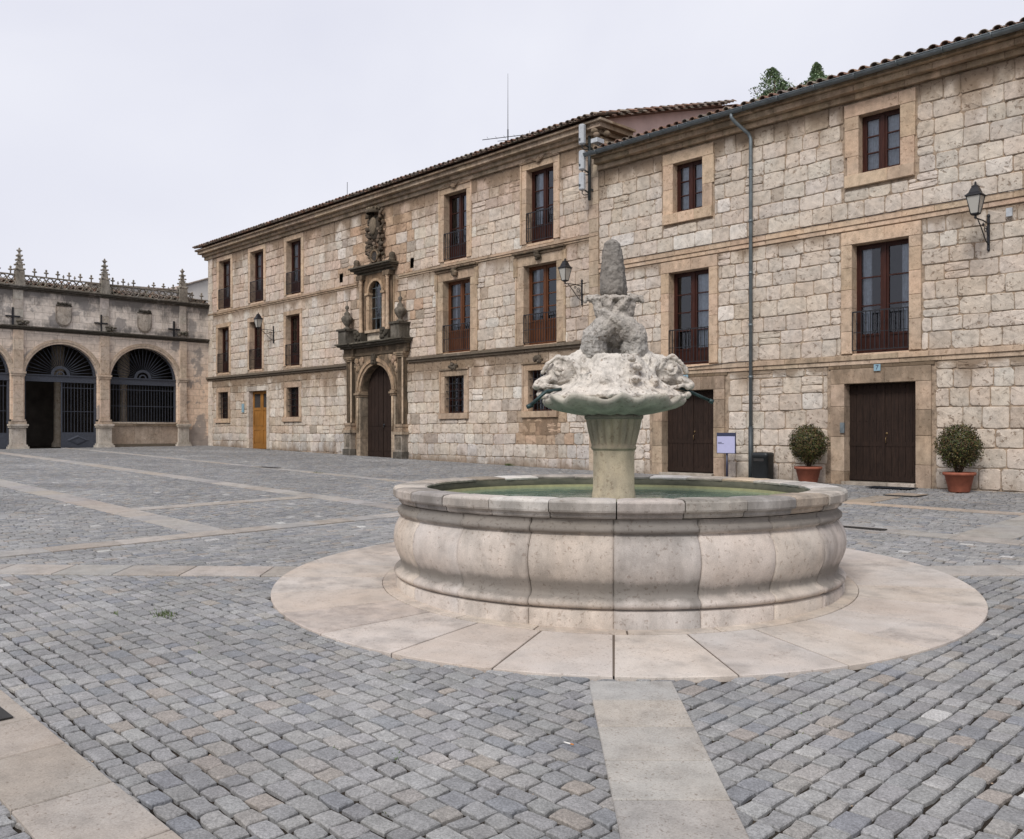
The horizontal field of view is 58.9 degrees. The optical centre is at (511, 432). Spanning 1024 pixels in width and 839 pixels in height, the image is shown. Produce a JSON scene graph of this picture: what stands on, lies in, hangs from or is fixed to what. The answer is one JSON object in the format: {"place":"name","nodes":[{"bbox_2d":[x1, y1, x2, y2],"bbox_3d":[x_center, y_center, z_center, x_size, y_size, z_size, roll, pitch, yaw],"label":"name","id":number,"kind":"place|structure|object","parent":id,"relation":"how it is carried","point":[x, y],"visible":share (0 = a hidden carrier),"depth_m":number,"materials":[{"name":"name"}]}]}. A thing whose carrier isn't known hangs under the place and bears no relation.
{"place":"outdoors","nodes":[
{"label":"outdoors","id":0,"kind":"place"},
{"bbox_2d":[0,446,1023,838],"bbox_3d":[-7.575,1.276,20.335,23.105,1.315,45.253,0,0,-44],"label":"cobblestone paving","id":1,"kind":"structure","parent":0,"point":[376,702],"depth_m":5.79,"materials":[{"name":"stone"}]},
{"bbox_2d":[0,248,209,448],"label":"arcaded gallery","id":2,"kind":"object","parent":1,"relation":"on","point":[102,364],"visible":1,"depth_m":42.03,"materials":[{"name":"stone"}]},
{"bbox_2d":[82,278,207,302],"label":"background building","id":3,"kind":"structure","parent":1,"relation":"on","point":[197,288],"depth_m":53.94,"materials":[{"name":"tile"}]},
{"bbox_2d":[1,463,853,816],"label":"grass tufts","id":4,"kind":"object","parent":1,"relation":"on","point":[167,613],"visible":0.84,"depth_m":8.02,"materials":[{"name":"green plant"}]},
{"bbox_2d":[192,99,735,469],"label":"long stone building","id":5,"kind":"structure","parent":1,"relation":"on","point":[439,312],"depth_m":32.25,"materials":[{"name":"stone"}]},
{"bbox_2d":[214,388,230,422],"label":"window","id":6,"kind":"structure","parent":5,"relation":"in","point":[222,398],"depth_m":43.75,"materials":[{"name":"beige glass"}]},
{"bbox_2d":[216,322,230,374],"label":"window","id":7,"kind":"structure","parent":5,"relation":"in","point":[223,331],"depth_m":43.90,"materials":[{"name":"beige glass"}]},
{"bbox_2d":[217,254,232,311],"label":"window","id":8,"kind":"structure","parent":5,"relation":"in","point":[225,263],"depth_m":43.75,"materials":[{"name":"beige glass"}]},
{"bbox_2d":[247,316,263,371],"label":"window","id":9,"kind":"structure","parent":5,"relation":"in","point":[255,363],"depth_m":41.59,"materials":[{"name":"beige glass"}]},
{"bbox_2d":[248,244,265,304],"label":"window","id":10,"kind":"structure","parent":5,"relation":"in","point":[256,255],"depth_m":41.54,"materials":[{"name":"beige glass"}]},
{"bbox_2d":[247,385,268,448],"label":"door","id":11,"kind":"structure","parent":5,"relation":"in","point":[258,396],"depth_m":41.41,"materials":[{"name":"brown wood"}]},
{"bbox_2d":[254,313,273,342],"bbox_3d":[-10.819,-4.595,39.650,0.929,1.310,0.318,0,0,-44],"label":"wall lantern","id":12,"kind":"object","parent":5,"relation":"attached to","point":[258,318],"depth_m":39.40,"materials":[{"name":"black metal"}]},
{"bbox_2d":[282,382,301,421],"bbox_3d":[-9.158,-1.315,39.067,0.840,1.670,1.536,0,0,-44],"label":"window","id":13,"kind":"structure","parent":5,"relation":"in","point":[292,391],"depth_m":39.15,"materials":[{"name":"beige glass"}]},
{"bbox_2d":[283,309,301,367],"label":"window","id":14,"kind":"structure","parent":5,"relation":"in","point":[291,359],"depth_m":39.24,"materials":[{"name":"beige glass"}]},
{"bbox_2d":[284,232,303,296],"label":"window","id":15,"kind":"structure","parent":5,"relation":"in","point":[294,249],"depth_m":39.16,"materials":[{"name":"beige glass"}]},
{"bbox_2d":[372,282,381,328],"bbox_3d":[-5.062,-4.815,34.336,0.024,1.830,0.840,0,0,-44],"label":"window","id":16,"kind":"structure","parent":5,"relation":"in","point":[380,296],"depth_m":34.43,"materials":[{"name":"grey metal"}]},
{"bbox_2d":[368,366,391,457],"bbox_3d":[-4.911,-0.814,34.481,0.142,3.523,1.990,0,0,-44],"label":"portal door","id":17,"kind":"structure","parent":5,"relation":"in","point":[379,399],"depth_m":34.64,"materials":[{"name":"brown wood"}]},
{"bbox_2d":[438,362,468,418],"bbox_3d":[-1.758,-1.455,31.325,0.880,1.950,1.560,0,0,-44],"label":"window","id":18,"kind":"structure","parent":5,"relation":"in","point":[453,387],"depth_m":31.30,"materials":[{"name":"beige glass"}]},
{"bbox_2d":[438,179,471,264],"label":"window","id":19,"kind":"structure","parent":5,"relation":"in","point":[455,246],"depth_m":31.30,"materials":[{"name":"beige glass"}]},
{"bbox_2d":[432,262,478,353],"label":"window","id":20,"kind":"structure","parent":5,"relation":"in","point":[463,337],"depth_m":31.44,"materials":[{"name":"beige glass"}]},
{"bbox_2d":[483,129,529,140],"bbox_3d":[-0.201,-10.775,30.926,1.677,2.950,0.289,0,0,14],"label":"tv aerial","id":21,"kind":"object","parent":5,"relation":"attached to","point":[508,136],"visible":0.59,"depth_m":30.90,"materials":[{"name":"black metal"}]},
{"bbox_2d":[511,244,566,345],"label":"window","id":22,"kind":"structure","parent":5,"relation":"in","point":[546,325],"depth_m":28.54,"materials":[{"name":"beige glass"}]},
{"bbox_2d":[519,152,559,246],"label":"window","id":23,"kind":"structure","parent":5,"relation":"in","point":[539,186],"depth_m":28.46,"materials":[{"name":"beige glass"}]},
{"bbox_2d":[521,355,558,434],"bbox_3d":[1.095,-1.179,28.353,0.880,2.498,1.580,0,0,-44],"label":"window","id":24,"kind":"structure","parent":5,"relation":"in","point":[528,394],"depth_m":28.41,"materials":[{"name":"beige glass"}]},
{"bbox_2d":[558,258,582,304],"bbox_3d":[1.762,-4.425,26.539,0.929,1.310,0.318,0,0,-44],"label":"wall lantern","id":25,"kind":"object","parent":5,"relation":"attached to","point":[565,268],"depth_m":26.30,"materials":[{"name":"black metal"}]},
{"bbox_2d":[579,124,593,200],"bbox_3d":[2.177,-7.840,26.314,0.660,2.120,0.194,0,0,-44],"label":"antenna array","id":26,"kind":"object","parent":5,"relation":"attached to","point":[582,159],"visible":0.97,"depth_m":26.11,"materials":[{"name":"plastic"}]},
{"bbox_2d":[591,137,603,145],"bbox_3d":[2.475,-8.257,25.908,0.407,0.246,0.240,0,0,-44],"label":"security camera","id":27,"kind":"object","parent":5,"relation":"attached to","point":[597,141],"visible":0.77,"depth_m":25.79,"materials":[{"name":"plastic"}]},
{"bbox_2d":[0,448,1023,838],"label":"paving bands","id":28,"kind":"object","parent":1,"relation":"on","point":[664,778],"visible":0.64,"depth_m":4.94,"materials":[{"name":"beige stone"}]},
{"bbox_2d":[0,707,12,719],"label":"drain cover","id":29,"kind":"object","parent":28,"relation":"on","point":[4,714],"visible":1,"depth_m":5.43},
{"bbox_2d":[49,647,993,806],"bbox_3d":[-1.294,1.681,7.045,5.797,0.426,9.878,0,0,-44],"label":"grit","id":30,"kind":"object","parent":1,"relation":"on","point":[458,738],"visible":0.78,"depth_m":4.95,"materials":[{"name":"grey stone"}]},
{"bbox_2d":[271,542,987,682],"bbox_3d":[1.092,1.566,9.738,7.120,0.300,7.120,0,0,-44],"label":"fountain apron","id":31,"kind":"object","parent":1,"relation":"on","point":[882,608],"visible":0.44,"depth_m":7.36,"materials":[{"name":"stone"}]},
{"bbox_2d":[393,239,847,630],"bbox_3d":[1.093,-0.158,9.744,4.706,3.836,4.707,0,0,-44],"label":"stone fountain","id":32,"kind":"object","parent":31,"relation":"on","point":[595,561],"visible":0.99,"depth_m":7.83,"materials":[{"name":"stone"}]},
{"bbox_2d":[461,487,771,514],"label":"water","id":33,"kind":"structure","parent":32,"relation":"in","point":[640,492],"depth_m":10.57,"materials":[{"name":"green liquid"}]},
{"bbox_2d":[717,433,735,476],"bbox_3d":[5.369,0.585,22.642,0.120,1.180,0.540,0,0,-44],"label":"information sign","id":34,"kind":"object","parent":1,"relation":"on","point":[726,443],"visible":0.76,"depth_m":22.61,"materials":[{"name":"white metal"}]},
{"bbox_2d":[752,452,773,478],"bbox_3d":[6.082,0.826,21.995,0.377,0.715,0.453,0,0,-44],"label":"litter bin","id":35,"kind":"object","parent":1,"relation":"on","point":[762,464],"visible":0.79,"depth_m":21.84,"materials":[{"name":"metal"}]},
{"bbox_2d":[749,67,795,98],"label":"poplar tree","id":36,"kind":"object","parent":1,"relation":"on","point":[778,81],"visible":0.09,"depth_m":44.79,"materials":[{"name":"green plant"}]},
{"bbox_2d":[583,17,1023,492],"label":"stone wing","id":37,"kind":"structure","parent":1,"relation":"on","point":[810,252],"depth_m":21.07,"materials":[{"name":"beige stone"}]},
{"bbox_2d":[662,142,714,225],"bbox_3d":[4.785,-6.600,24.243,0.423,1.920,1.636,0,0,-44],"label":"window","id":38,"kind":"structure","parent":37,"relation":"in","point":[691,180],"depth_m":24.29,"materials":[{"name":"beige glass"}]},
{"bbox_2d":[661,254,717,365],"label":"window","id":39,"kind":"structure","parent":37,"relation":"in","point":[689,299],"depth_m":24.32,"materials":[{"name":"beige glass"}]},
{"bbox_2d":[652,372,727,476],"bbox_3d":[4.740,-0.069,24.221,0.460,2.971,2.446,0,0,-44],"label":"door","id":40,"kind":"structure","parent":37,"relation":"in","point":[684,438],"depth_m":24.26,"materials":[{"name":"brown wood"}]},
{"bbox_2d":[840,423,844,432],"bbox_3d":[7.645,-0.120,20.987,0.042,0.240,0.100,0,0,-44],"label":"intercom","id":41,"kind":"object","parent":37,"relation":"attached to","point":[842,427],"visible":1,"depth_m":20.96,"materials":[{"name":"grey metal"}]},
{"bbox_2d":[874,364,880,370],"bbox_3d":[8.205,-1.470,20.373,0.018,0.150,0.150,0,0,-44],"label":"house number sign","id":42,"kind":"object","parent":37,"relation":"attached to","point":[877,367],"visible":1,"depth_m":20.36,"materials":[{"name":"blue tile"}]},
{"bbox_2d":[844,87,915,188],"bbox_3d":[8.368,-6.600,20.509,0.422,1.920,1.626,0,0,-44],"label":"window","id":43,"kind":"structure","parent":37,"relation":"in","point":[879,145],"depth_m":20.52,"materials":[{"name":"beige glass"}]},
{"bbox_2d":[841,220,920,354],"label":"window","id":44,"kind":"structure","parent":37,"relation":"in","point":[881,278],"depth_m":20.77,"materials":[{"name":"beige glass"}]},
{"bbox_2d":[828,361,934,488],"bbox_3d":[8.334,-0.046,20.477,0.459,3.019,2.426,0,0,-44],"label":"door","id":45,"kind":"structure","parent":37,"relation":"in","point":[886,440],"depth_m":20.55,"materials":[{"name":"brown wood"}]},
{"bbox_2d":[964,181,989,250],"bbox_3d":[9.537,-4.405,18.436,0.929,1.310,0.318,0,0,-44],"label":"wall lantern","id":46,"kind":"object","parent":37,"relation":"attached to","point":[975,195],"depth_m":18.20,"materials":[{"name":"black metal"}]},
{"bbox_2d":[1006,207,1012,216],"bbox_3d":[10.109,-4.485,18.424,0.060,0.170,0.110,0,0,-44],"label":"junction box","id":47,"kind":"object","parent":37,"relation":"attached to","point":[1009,212],"visible":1,"depth_m":18.40,"materials":[{"name":"plastic"}]},
{"bbox_2d":[787,423,830,482],"bbox_3d":[6.867,0.480,21.026,0.984,1.414,0.971,0,0,7],"label":"potted bush","id":48,"kind":"object","parent":1,"relation":"on","point":[807,446],"visible":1,"depth_m":20.82,"materials":[{"name":"green plant"}]},
{"bbox_2d":[800,62,828,84],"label":"poplar tree","id":49,"kind":"object","parent":1,"relation":"on","point":[816,72],"visible":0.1,"depth_m":44.85,"materials":[{"name":"green plant"}]},
{"bbox_2d":[843,526,886,530],"bbox_3d":[5.083,1.388,13.262,0.160,0.012,0.768,0,0,-44],"label":"drain grate","id":50,"kind":"object","parent":1,"relation":"in","point":[881,529],"visible":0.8,"depth_m":13.18,"materials":[{"name":"grey metal"}]},
{"bbox_2d":[867,486,915,488],"bbox_3d":[8.221,1.181,19.633,0.450,0.015,0.950,0,0,-44],"label":"door mat","id":51,"kind":"object","parent":1,"relation":"on","point":[892,487],"depth_m":19.49,"materials":[{"name":"black rubber"}]},
{"bbox_2d":[883,493,928,496],"bbox_3d":[7.893,1.237,18.134,0.660,0.024,0.660,0,0,-44],"label":"inspection cover","id":52,"kind":"object","parent":1,"relation":"on","point":[906,494],"visible":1,"depth_m":18.02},
{"bbox_2d":[931,420,985,492],"bbox_3d":[9.150,0.474,18.571,0.975,1.474,0.994,0,0,-44],"label":"potted bush","id":53,"kind":"object","parent":1,"relation":"on","point":[960,450],"visible":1,"depth_m":18.36,"materials":[{"name":"green plant"}]},
{"bbox_2d":[0,0,1023,287],"label":"sky","id":54,"kind":"structure","parent":0,"point":[135,135],"materials":[{"name":"white"}]}
]}

